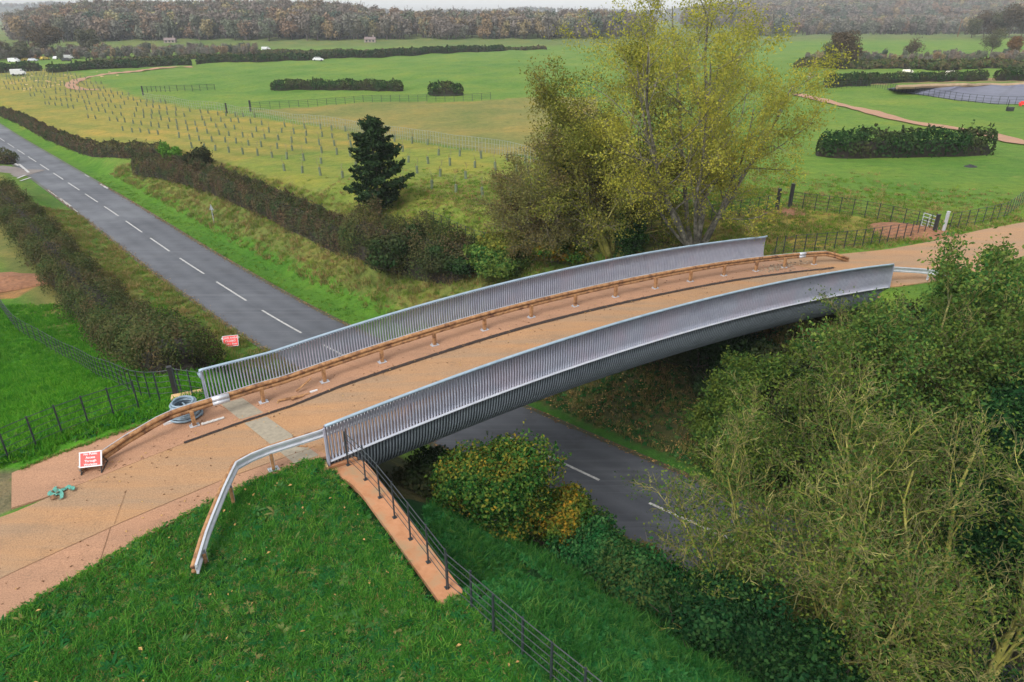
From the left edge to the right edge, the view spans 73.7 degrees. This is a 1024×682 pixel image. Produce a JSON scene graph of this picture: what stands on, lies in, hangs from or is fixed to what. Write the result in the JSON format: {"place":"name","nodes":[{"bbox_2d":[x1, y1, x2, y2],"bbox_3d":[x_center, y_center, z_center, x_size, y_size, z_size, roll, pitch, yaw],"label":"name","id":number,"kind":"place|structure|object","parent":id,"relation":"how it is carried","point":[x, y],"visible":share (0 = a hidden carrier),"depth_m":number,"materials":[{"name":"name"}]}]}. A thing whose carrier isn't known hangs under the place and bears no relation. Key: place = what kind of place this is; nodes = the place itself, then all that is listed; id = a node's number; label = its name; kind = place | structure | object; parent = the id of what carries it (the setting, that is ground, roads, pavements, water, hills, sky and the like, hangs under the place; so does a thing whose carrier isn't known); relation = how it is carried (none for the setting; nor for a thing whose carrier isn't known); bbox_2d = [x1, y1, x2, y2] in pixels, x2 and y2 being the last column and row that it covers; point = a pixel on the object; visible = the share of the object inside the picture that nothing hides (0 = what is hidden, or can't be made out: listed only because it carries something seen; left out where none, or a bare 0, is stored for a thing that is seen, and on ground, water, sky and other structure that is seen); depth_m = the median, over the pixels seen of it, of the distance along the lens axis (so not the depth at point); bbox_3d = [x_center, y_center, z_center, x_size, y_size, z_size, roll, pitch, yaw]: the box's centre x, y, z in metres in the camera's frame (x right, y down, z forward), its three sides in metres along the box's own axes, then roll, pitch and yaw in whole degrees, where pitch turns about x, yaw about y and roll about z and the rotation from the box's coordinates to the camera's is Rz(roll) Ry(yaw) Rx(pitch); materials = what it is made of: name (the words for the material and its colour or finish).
{"place":"outdoors","nodes":[
{"label":"outdoors","id":0,"kind":"place"},
{"bbox_2d":[0,497,58,578],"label":"track","id":1,"kind":"structure","parent":0,"point":[28,535],"depth_m":19.70,"materials":[{"name":"soil"}]},
{"bbox_2d":[55,421,309,550],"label":"track","id":2,"kind":"structure","parent":0,"point":[147,485],"depth_m":21.90,"materials":[{"name":"soil"}]},
{"bbox_2d":[0,0,741,13],"label":"sky","id":3,"kind":"structure","parent":0,"point":[416,5],"materials":[{"name":"white"}]},
{"bbox_2d":[0,6,1023,681],"bbox_3d":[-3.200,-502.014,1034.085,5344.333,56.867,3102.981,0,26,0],"label":"ground","id":4,"kind":"structure","parent":0,"point":[500,76],"depth_m":102.32,"materials":[{"name":"green plant"}]},
{"bbox_2d":[0,41,31,58],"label":"tree","id":5,"kind":"object","parent":4,"relation":"on","point":[19,49],"visible":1,"depth_m":314.35,"materials":[{"name":"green plant"}]},
{"bbox_2d":[0,61,42,72],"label":"field hedge","id":6,"kind":"object","parent":4,"relation":"on","point":[32,66],"visible":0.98,"depth_m":256.28,"materials":[{"name":"green plant"}]},
{"bbox_2d":[0,272,49,292],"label":"dirt path","id":7,"kind":"structure","parent":4,"relation":"on","point":[11,281],"depth_m":58.02,"materials":[{"name":"brown soil"}]},
{"bbox_2d":[24,23,64,49],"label":"tree","id":8,"kind":"object","parent":4,"relation":"on","point":[45,35],"visible":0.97,"depth_m":338.95,"materials":[{"name":"grey plant"}]},
{"bbox_2d":[0,381,139,457],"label":"railing fence","id":9,"kind":"object","parent":4,"relation":"on","point":[57,417],"visible":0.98,"depth_m":24.27,"materials":[{"name":"metal"}]},
{"bbox_2d":[0,106,159,159],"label":"roadside hedge","id":10,"kind":"object","parent":4,"relation":"on","point":[81,145],"visible":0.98,"depth_m":111.25,"materials":[{"name":"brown plant"}]},
{"bbox_2d":[73,28,100,51],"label":"tree","id":11,"kind":"object","parent":4,"relation":"on","point":[88,40],"visible":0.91,"depth_m":352.36,"materials":[{"name":"grey plant"}]},
{"bbox_2d":[0,299,181,401],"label":"railing fence","id":12,"kind":"object","parent":4,"relation":"on","point":[146,382],"visible":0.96,"depth_m":34.47,"materials":[{"name":"black metal"}]},
{"bbox_2d":[0,175,228,376],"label":"overgrown hedge","id":13,"kind":"object","parent":4,"relation":"on","point":[144,338],"visible":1,"depth_m":48.67,"materials":[{"name":"green plant"}]},
{"bbox_2d":[45,56,191,72],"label":"field hedge","id":14,"kind":"object","parent":4,"relation":"on","point":[105,64],"visible":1,"depth_m":265.70,"materials":[{"name":"green plant"}]},
{"bbox_2d":[11,405,245,508],"bbox_3d":[-13.262,3.678,23.812,7.421,0.188,2.436,-21,33,-37],"label":"track margin","id":15,"kind":"object","parent":4,"relation":"on","point":[36,482],"visible":0.77,"depth_m":23.14,"materials":[{"name":"pink soil"}]},
{"bbox_2d":[19,420,148,469],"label":"edge tufts","id":16,"kind":"object","parent":15,"relation":"on","point":[89,442],"visible":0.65,"depth_m":23.81,"materials":[{"name":"green plant"}]},
{"bbox_2d":[79,450,107,474],"bbox_3d":[-13.815,3.927,22.468,0.690,0.630,0.710,-6,26,-11],"label":"temporary sign","id":17,"kind":"object","parent":15,"relation":"on","point":[91,459],"visible":1,"depth_m":22.34,"materials":[{"name":"red paint"}]},
{"bbox_2d":[169,395,202,422],"bbox_3d":[-12.173,2.486,25.351,1.217,0.712,1.224,0,26,0],"label":"pipe coil","id":18,"kind":"object","parent":15,"relation":"on","point":[179,401],"visible":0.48,"depth_m":25.27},
{"bbox_2d":[0,40,258,59],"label":"scrub","id":19,"kind":"object","parent":4,"relation":"on","point":[105,50],"visible":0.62,"depth_m":327.67,"materials":[{"name":"green plant"}]},
{"bbox_2d":[0,302,275,468],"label":"field grass","id":20,"kind":"structure","parent":4,"relation":"on","point":[23,380],"depth_m":32.27,"materials":[{"name":"green plant"}]},
{"bbox_2d":[0,448,325,621],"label":"track margin","id":21,"kind":"object","parent":4,"relation":"on","point":[52,570],"visible":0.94,"depth_m":19.22,"materials":[{"name":"pink soil"}]},
{"bbox_2d":[41,205,294,382],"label":"bank grass","id":22,"kind":"structure","parent":4,"relation":"on","point":[128,271],"depth_m":58.68,"materials":[{"name":"green plant"}]},
{"bbox_2d":[87,51,281,61],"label":"field hedge","id":23,"kind":"object","parent":4,"relation":"on","point":[190,56],"visible":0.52,"depth_m":305.54,"materials":[{"name":"green plant"}]},
{"bbox_2d":[0,0,370,43],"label":"wood","id":24,"kind":"object","parent":4,"relation":"on","point":[107,19],"visible":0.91,"depth_m":458.69,"materials":[{"name":"plant"}]},
{"bbox_2d":[172,142,216,170],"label":"dark shrub","id":25,"kind":"object","parent":4,"relation":"on","point":[203,153],"visible":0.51,"depth_m":84.56,"materials":[{"name":"green plant"}]},
{"bbox_2d":[130,148,350,257],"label":"roadside hedge","id":26,"kind":"object","parent":4,"relation":"on","point":[305,223],"visible":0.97,"depth_m":71.40,"materials":[{"name":"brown plant"}]},
{"bbox_2d":[95,174,408,337],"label":"verge grass","id":27,"kind":"structure","parent":4,"relation":"on","point":[103,182],"depth_m":66.00,"materials":[{"name":"green plant"}]},
{"bbox_2d":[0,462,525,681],"bbox_3d":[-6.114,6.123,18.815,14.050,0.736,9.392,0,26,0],"label":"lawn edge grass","id":28,"kind":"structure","parent":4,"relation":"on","point":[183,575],"depth_m":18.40,"materials":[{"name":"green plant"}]},
{"bbox_2d":[0,455,535,681],"bbox_3d":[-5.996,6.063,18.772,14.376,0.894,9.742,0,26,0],"label":"lawn grass","id":29,"kind":"structure","parent":4,"relation":"on","point":[444,641],"depth_m":17.15,"materials":[{"name":"green plant"}]},
{"bbox_2d":[269,77,403,91],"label":"field hedge","id":30,"kind":"object","parent":4,"relation":"on","point":[332,85],"visible":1,"depth_m":171.71,"materials":[{"name":"green plant"}]},
{"bbox_2d":[110,147,566,328],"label":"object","id":31,"kind":"structure","parent":4,"relation":"on","point":[119,170],"depth_m":65.52,"materials":[{"name":"green plant"}]},
{"bbox_2d":[0,0,685,13],"bbox_3d":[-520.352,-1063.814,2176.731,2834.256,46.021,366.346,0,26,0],"label":"wood","id":32,"kind":"object","parent":4,"relation":"on","point":[13,5],"visible":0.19,"depth_m":2095.63,"materials":[{"name":"plant"}]},
{"bbox_2d":[195,44,504,64],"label":"field hedge","id":33,"kind":"object","parent":4,"relation":"on","point":[343,53],"visible":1,"depth_m":298.29,"materials":[{"name":"green plant"}]},
{"bbox_2d":[252,92,490,108],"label":"railing fence","id":34,"kind":"object","parent":4,"relation":"on","point":[390,98],"visible":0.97,"depth_m":143.12,"materials":[{"name":"grey paint"}]},
{"bbox_2d":[343,114,415,209],"bbox_3d":[-11.837,-15.027,59.337,5.815,8.954,5.962,-15,29,-28],"label":"conifer","id":35,"kind":"object","parent":4,"relation":"on","point":[372,137],"visible":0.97,"depth_m":58.78,"materials":[{"name":"green plant"}]},
{"bbox_2d":[356,221,427,274],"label":"dark bush","id":36,"kind":"object","parent":4,"relation":"on","point":[384,248],"visible":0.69,"depth_m":52.79,"materials":[{"name":"green plant"}]},
{"bbox_2d":[332,460,461,604],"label":"wing wall","id":37,"kind":"structure","parent":4,"relation":"on","point":[367,491],"depth_m":20.00,"materials":[{"name":"concrete"}]},
{"bbox_2d":[343,431,449,589],"bbox_3d":[-3.537,4.716,20.165,0.266,1.439,6.633,-17,30,-31],"label":"railing fence","id":38,"kind":"object","parent":37,"relation":"on","point":[410,538],"visible":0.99,"depth_m":19.91,"materials":[{"name":"grey metal"}]},
{"bbox_2d":[258,44,546,53],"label":"field hedge","id":39,"kind":"object","parent":4,"relation":"on","point":[533,47],"visible":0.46,"depth_m":349.01,"materials":[{"name":"green plant"}]},
{"bbox_2d":[336,190,477,286],"bbox_3d":[-8.933,-8.226,54.783,15.535,6.215,4.512,23,34,39],"label":"overgrown hedge","id":40,"kind":"object","parent":4,"relation":"on","point":[364,229],"visible":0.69,"depth_m":53.77,"materials":[{"name":"green plant"}]},
{"bbox_2d":[0,263,833,612],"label":"grit","id":41,"kind":"object","parent":4,"relation":"on","point":[342,395],"visible":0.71,"depth_m":25.27,"materials":[{"name":"brown gravel"}]},
{"bbox_2d":[385,444,465,503],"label":"dark bush","id":42,"kind":"object","parent":4,"relation":"on","point":[417,470],"visible":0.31,"depth_m":26.83,"materials":[{"name":"green plant"}]},
{"bbox_2d":[338,118,539,164],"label":"paling fence","id":43,"kind":"object","parent":4,"relation":"on","point":[422,134],"visible":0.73,"depth_m":86.99,"materials":[{"name":"brown wood"}]},
{"bbox_2d":[416,235,473,277],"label":"green bush","id":44,"kind":"object","parent":4,"relation":"on","point":[460,265],"visible":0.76,"depth_m":50.55,"materials":[{"name":"green plant"}]},
{"bbox_2d":[427,80,463,95],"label":"field hedge","id":45,"kind":"object","parent":4,"relation":"on","point":[446,89],"visible":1,"depth_m":152.70,"materials":[{"name":"green plant"}]},
{"bbox_2d":[424,419,571,544],"bbox_3d":[-0.530,5.164,25.799,5.562,4.638,5.605,0,26,0],"label":"autumn bush","id":46,"kind":"object","parent":4,"relation":"on","point":[501,483],"visible":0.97,"depth_m":24.57,"materials":[{"name":"green plant"}]},
{"bbox_2d":[463,235,534,280],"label":"dark bush","id":47,"kind":"object","parent":4,"relation":"on","point":[484,261],"visible":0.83,"depth_m":48.73,"materials":[{"name":"green plant"}]},
{"bbox_2d":[475,231,525,256],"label":"green bush","id":48,"kind":"object","parent":4,"relation":"on","point":[498,239],"visible":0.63,"depth_m":49.34,"materials":[{"name":"green plant"}]},
{"bbox_2d":[347,3,657,39],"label":"wood","id":49,"kind":"object","parent":4,"relation":"on","point":[396,21],"visible":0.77,"depth_m":473.53,"materials":[{"name":"brown plant"}]},
{"bbox_2d":[445,552,601,681],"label":"railing fence","id":50,"kind":"object","parent":4,"relation":"on","point":[521,624],"visible":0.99,"depth_m":16.00,"materials":[{"name":"grey metal"}]},
{"bbox_2d":[461,119,612,266],"bbox_3d":[2.478,-10.855,48.502,11.069,10.426,10.172,7,26,15],"label":"bushy tree","id":51,"kind":"object","parent":4,"relation":"on","point":[518,197],"visible":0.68,"depth_m":46.64,"materials":[{"name":"green plant"}]},
{"bbox_2d":[184,235,894,468],"bbox_3d":[4.443,1.370,33.558,37.249,8.608,7.078,-15,30,-29],"label":"footbridge","id":52,"kind":"object","parent":4,"relation":"on","point":[489,376],"visible":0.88,"depth_m":29.19,"materials":[{"name":"metal"}]},
{"bbox_2d":[78,251,848,472],"bbox_3d":[3.114,-1.272,32.861,41.930,2.058,1.519,-15,30,-29],"label":"guard rail","id":53,"kind":"object","parent":52,"relation":"on","point":[145,428],"visible":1,"depth_m":29.12,"materials":[{"name":"metal"}]},
{"bbox_2d":[190,266,937,573],"bbox_3d":[7.705,-0.034,30.061,41.970,2.175,3.744,-17,30,-31],"label":"guard rail","id":54,"kind":"object","parent":52,"relation":"on","point":[200,553],"visible":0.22,"depth_m":21.46,"materials":[{"name":"metal"}]},
{"bbox_2d":[526,233,597,265],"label":"autumn bush","id":55,"kind":"object","parent":4,"relation":"on","point":[572,255],"visible":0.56,"depth_m":47.34,"materials":[{"name":"green plant"}]},
{"bbox_2d":[528,469,607,557],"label":"autumn bush","id":56,"kind":"object","parent":4,"relation":"on","point":[569,508],"visible":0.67,"depth_m":25.00,"materials":[{"name":"yellow plant"}]},
{"bbox_2d":[544,505,636,591],"bbox_3d":[2.748,7.540,23.700,3.376,2.342,3.587,-10,27,-20],"label":"bramble bush","id":57,"kind":"object","parent":4,"relation":"on","point":[592,547],"visible":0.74,"depth_m":23.61,"materials":[{"name":"green plant"}]},
{"bbox_2d":[412,495,772,681],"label":"bank grass","id":58,"kind":"structure","parent":4,"relation":"on","point":[579,628],"depth_m":17.68,"materials":[{"name":"green plant"}]},
{"bbox_2d":[516,18,737,256],"bbox_3d":[7.337,-12.398,44.038,14.089,15.262,11.184,10,27,19],"label":"slender tree","id":59,"kind":"object","parent":4,"relation":"on","point":[562,112],"visible":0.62,"depth_m":43.71,"materials":[{"name":"green plant"}]},
{"bbox_2d":[608,177,655,256],"bbox_3d":[8.003,-8.163,45.555,3.288,5.408,3.249,0,26,0],"label":"ivy clad tree","id":60,"kind":"object","parent":4,"relation":"on","point":[630,245],"visible":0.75,"depth_m":45.73,"materials":[{"name":"green plant"}]},
{"bbox_2d":[595,536,691,621],"bbox_3d":[4.354,8.003,22.103,3.379,2.556,3.260,8,27,17],"label":"bramble bush","id":61,"kind":"object","parent":4,"relation":"on","point":[638,573],"visible":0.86,"depth_m":21.87,"materials":[{"name":"green plant"}]},
{"bbox_2d":[301,162,1023,274],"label":"meadow grass","id":62,"kind":"structure","parent":4,"relation":"on","point":[846,215],"depth_m":53.95,"materials":[{"name":"green plant"}]},
{"bbox_2d":[544,0,859,245],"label":"multi stem tree","id":63,"kind":"object","parent":4,"relation":"on","point":[709,116],"visible":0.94,"depth_m":40.13,"materials":[{"name":"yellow plant"}]},
{"bbox_2d":[662,333,755,370],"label":"dark bush","id":64,"kind":"object","parent":4,"relation":"on","point":[693,358],"visible":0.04,"depth_m":37.13,"materials":[{"name":"green plant"}]},
{"bbox_2d":[642,562,806,681],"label":"dark bush","id":65,"kind":"object","parent":4,"relation":"on","point":[725,632],"visible":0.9,"depth_m":19.07,"materials":[{"name":"green plant"}]},
{"bbox_2d":[667,550,783,632],"bbox_3d":[6.464,8.654,22.837,5.476,3.269,5.181,0,26,0],"label":"dark bush","id":66,"kind":"object","parent":4,"relation":"on","point":[684,571],"visible":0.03,"depth_m":22.57,"materials":[{"name":"green plant"}]},
{"bbox_2d":[677,330,779,399],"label":"dark bush","id":67,"kind":"object","parent":4,"relation":"on","point":[696,378],"visible":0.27,"depth_m":36.66,"materials":[{"name":"green plant"}]},
{"bbox_2d":[672,345,824,495],"bbox_3d":[11.850,4.035,32.661,7.299,7.327,8.206,0,26,0],"label":"feathery tree","id":68,"kind":"object","parent":4,"relation":"on","point":[700,417],"visible":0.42,"depth_m":32.16,"materials":[{"name":"green plant"}]},
{"bbox_2d":[537,250,990,534],"bbox_3d":[11.716,1.185,38.969,28.664,6.880,22.065,0,26,0],"label":"bank ivy","id":69,"kind":"object","parent":4,"relation":"on","point":[652,391],"visible":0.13,"depth_m":38.95,"materials":[{"name":"green plant"}]},
{"bbox_2d":[747,330,845,438],"bbox_3d":[13.983,2.221,34.204,7.129,5.187,6.688,0,26,0],"label":"dark bush","id":70,"kind":"object","parent":4,"relation":"on","point":[773,350],"visible":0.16,"depth_m":32.75,"materials":[{"name":"green plant"}]},
{"bbox_2d":[738,615,895,681],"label":"undergrowth bush","id":71,"kind":"object","parent":4,"relation":"on","point":[795,663],"visible":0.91,"depth_m":18.49,"materials":[{"name":"green plant"}]},
{"bbox_2d":[614,335,1023,681],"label":"lichen tree","id":72,"kind":"object","parent":4,"relation":"on","point":[753,558],"visible":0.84,"depth_m":19.86,"materials":[{"name":"green plant"}]},
{"bbox_2d":[768,425,897,514],"bbox_3d":[15.452,5.373,31.850,8.413,4.660,8.274,0,26,0],"label":"undergrowth bush","id":73,"kind":"object","parent":4,"relation":"on","point":[815,449],"visible":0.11,"depth_m":30.09,"materials":[{"name":"green plant"}]},
{"bbox_2d":[831,26,864,64],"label":"tree","id":74,"kind":"object","parent":4,"relation":"on","point":[845,39],"visible":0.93,"depth_m":216.24,"materials":[{"name":"brown plant"}]},
{"bbox_2d":[823,71,874,87],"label":"field hedge","id":75,"kind":"object","parent":4,"relation":"on","point":[851,78],"visible":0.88,"depth_m":158.46,"materials":[{"name":"green plant"}]},
{"bbox_2d":[773,325,925,435],"bbox_3d":[16.689,1.794,33.142,7.348,6.805,7.253,-16,30,-30],"label":"leafy tree","id":76,"kind":"object","parent":4,"relation":"on","point":[799,346],"visible":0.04,"depth_m":33.11,"materials":[{"name":"green plant"}]},
{"bbox_2d":[771,219,927,254],"bbox_3d":[22.398,-5.915,45.949,14.361,3.297,0.604,-9,27,-18],"label":"railing fence","id":77,"kind":"object","parent":4,"relation":"on","point":[845,241],"visible":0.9,"depth_m":45.24,"materials":[{"name":"black metal"}]},
{"bbox_2d":[678,0,1023,27],"bbox_3d":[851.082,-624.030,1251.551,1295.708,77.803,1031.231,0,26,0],"label":"wood","id":78,"kind":"object","parent":4,"relation":"on","point":[857,7],"visible":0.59,"depth_m":842.64,"materials":[{"name":"plant"}]},
{"bbox_2d":[792,192,933,227],"bbox_3d":[26.311,-9.976,51.840,10.048,1.410,0.602,21,32,37],"label":"railing fence","id":79,"kind":"object","parent":4,"relation":"on","point":[864,207],"visible":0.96,"depth_m":51.73,"materials":[{"name":"black metal"}]},
{"bbox_2d":[714,279,1023,513],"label":"elder tree","id":80,"kind":"object","parent":4,"relation":"on","point":[841,374],"visible":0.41,"depth_m":27.86,"materials":[{"name":"green plant"}]},
{"bbox_2d":[732,10,1023,35],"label":"wood","id":81,"kind":"object","parent":4,"relation":"on","point":[874,23],"visible":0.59,"depth_m":590.32,"materials":[{"name":"plant"}]},
{"bbox_2d":[760,418,1017,659],"bbox_3d":[12.276,6.850,23.546,8.406,9.763,7.220,0,26,0],"label":"lichen tree","id":82,"kind":"object","parent":4,"relation":"on","point":[886,494],"visible":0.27,"depth_m":22.21,"materials":[{"name":"green plant"}]},
{"bbox_2d":[774,585,1022,681],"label":"undergrowth bush","id":83,"kind":"object","parent":4,"relation":"on","point":[967,652],"visible":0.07,"depth_m":21.73,"materials":[{"name":"green plant"}]},
{"bbox_2d":[815,119,997,158],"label":"field hedge","id":84,"kind":"object","parent":4,"relation":"on","point":[901,144],"visible":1,"depth_m":76.11,"materials":[{"name":"green plant"}]},
{"bbox_2d":[793,56,1023,70],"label":"field hedge","id":85,"kind":"object","parent":4,"relation":"on","point":[950,64],"visible":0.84,"depth_m":214.47,"materials":[{"name":"green plant"}]},
{"bbox_2d":[867,222,949,240],"bbox_3d":[28.477,-8.086,48.959,6.275,0.561,4.890,0,26,0],"label":"soil heap","id":86,"kind":"object","parent":4,"relation":"on","point":[908,230],"visible":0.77,"depth_m":48.17,"materials":[{"name":"brown soil"}]},
{"bbox_2d":[795,214,1023,489],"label":"elder tree","id":87,"kind":"object","parent":4,"relation":"on","point":[990,352],"visible":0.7,"depth_m":26.60,"materials":[{"name":"green plant"}]},
{"bbox_2d":[804,383,1023,681],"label":"lichen tree","id":88,"kind":"object","parent":4,"relation":"on","point":[1000,657],"visible":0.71,"depth_m":20.00,"materials":[{"name":"green plant"}]},
{"bbox_2d":[804,48,1023,62],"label":"scrub","id":89,"kind":"object","parent":4,"relation":"on","point":[1017,55],"visible":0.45,"depth_m":251.75,"materials":[{"name":"green plant"}]},
{"bbox_2d":[864,69,989,83],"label":"field hedge","id":90,"kind":"object","parent":4,"relation":"on","point":[924,76],"visible":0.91,"depth_m":171.82,"materials":[{"name":"green plant"}]},
{"bbox_2d":[888,82,1023,104],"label":"reservoir liner","id":91,"kind":"object","parent":4,"relation":"on","point":[1011,91],"visible":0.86,"depth_m":141.27,"materials":[{"name":"grey plastic"}]},
{"bbox_2d":[912,239,1023,397],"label":"leafy tree","id":92,"kind":"object","parent":4,"relation":"on","point":[983,252],"visible":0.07,"depth_m":32.09,"materials":[{"name":"green plant"}]},
{"bbox_2d":[914,441,1023,667],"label":"leafy tree","id":93,"kind":"object","parent":4,"relation":"on","point":[977,537],"visible":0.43,"depth_m":22.09,"materials":[{"name":"green plant"}]},
{"bbox_2d":[933,361,1023,540],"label":"leafy tree","id":94,"kind":"object","parent":4,"relation":"on","point":[1008,394],"visible":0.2,"depth_m":25.15,"materials":[{"name":"green plant"}]},
{"bbox_2d":[978,27,1009,55],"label":"tree","id":95,"kind":"object","parent":4,"relation":"on","point":[995,35],"visible":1,"depth_m":294.44,"materials":[{"name":"green plant"}]},
{"bbox_2d":[992,66,1023,80],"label":"field hedge","id":96,"kind":"object","parent":4,"relation":"on","point":[1007,73],"visible":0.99,"depth_m":173.56,"materials":[{"name":"green plant"}]},
{"bbox_2d":[1000,2,1023,37],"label":"tree","id":97,"kind":"object","parent":4,"relation":"on","point":[1014,12],"visible":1,"depth_m":411.66,"materials":[{"name":"grey plant"}]},
{"bbox_2d":[0,123,1023,681],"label":"road","id":98,"kind":"structure","parent":0,"point":[592,453],"depth_m":51.24,"materials":[{"name":"grey asphalt"}]},
{"bbox_2d":[46,182,810,563],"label":"road litter","id":99,"kind":"object","parent":98,"relation":"on","point":[350,324],"visible":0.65,"depth_m":55.65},
{"bbox_2d":[0,138,1023,665],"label":"road markings","id":100,"kind":"object","parent":98,"relation":"on","point":[324,344],"visible":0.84,"depth_m":57.02,"materials":[{"name":"white paint"}]},
{"bbox_2d":[774,222,1023,286],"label":"track","id":101,"kind":"structure","parent":0,"point":[907,256],"depth_m":43.95,"materials":[{"name":"soil"}]},
{"bbox_2d":[794,94,1023,143],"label":"track","id":102,"kind":"structure","parent":0,"point":[1004,138],"depth_m":107.54,"materials":[{"name":"pink soil"}]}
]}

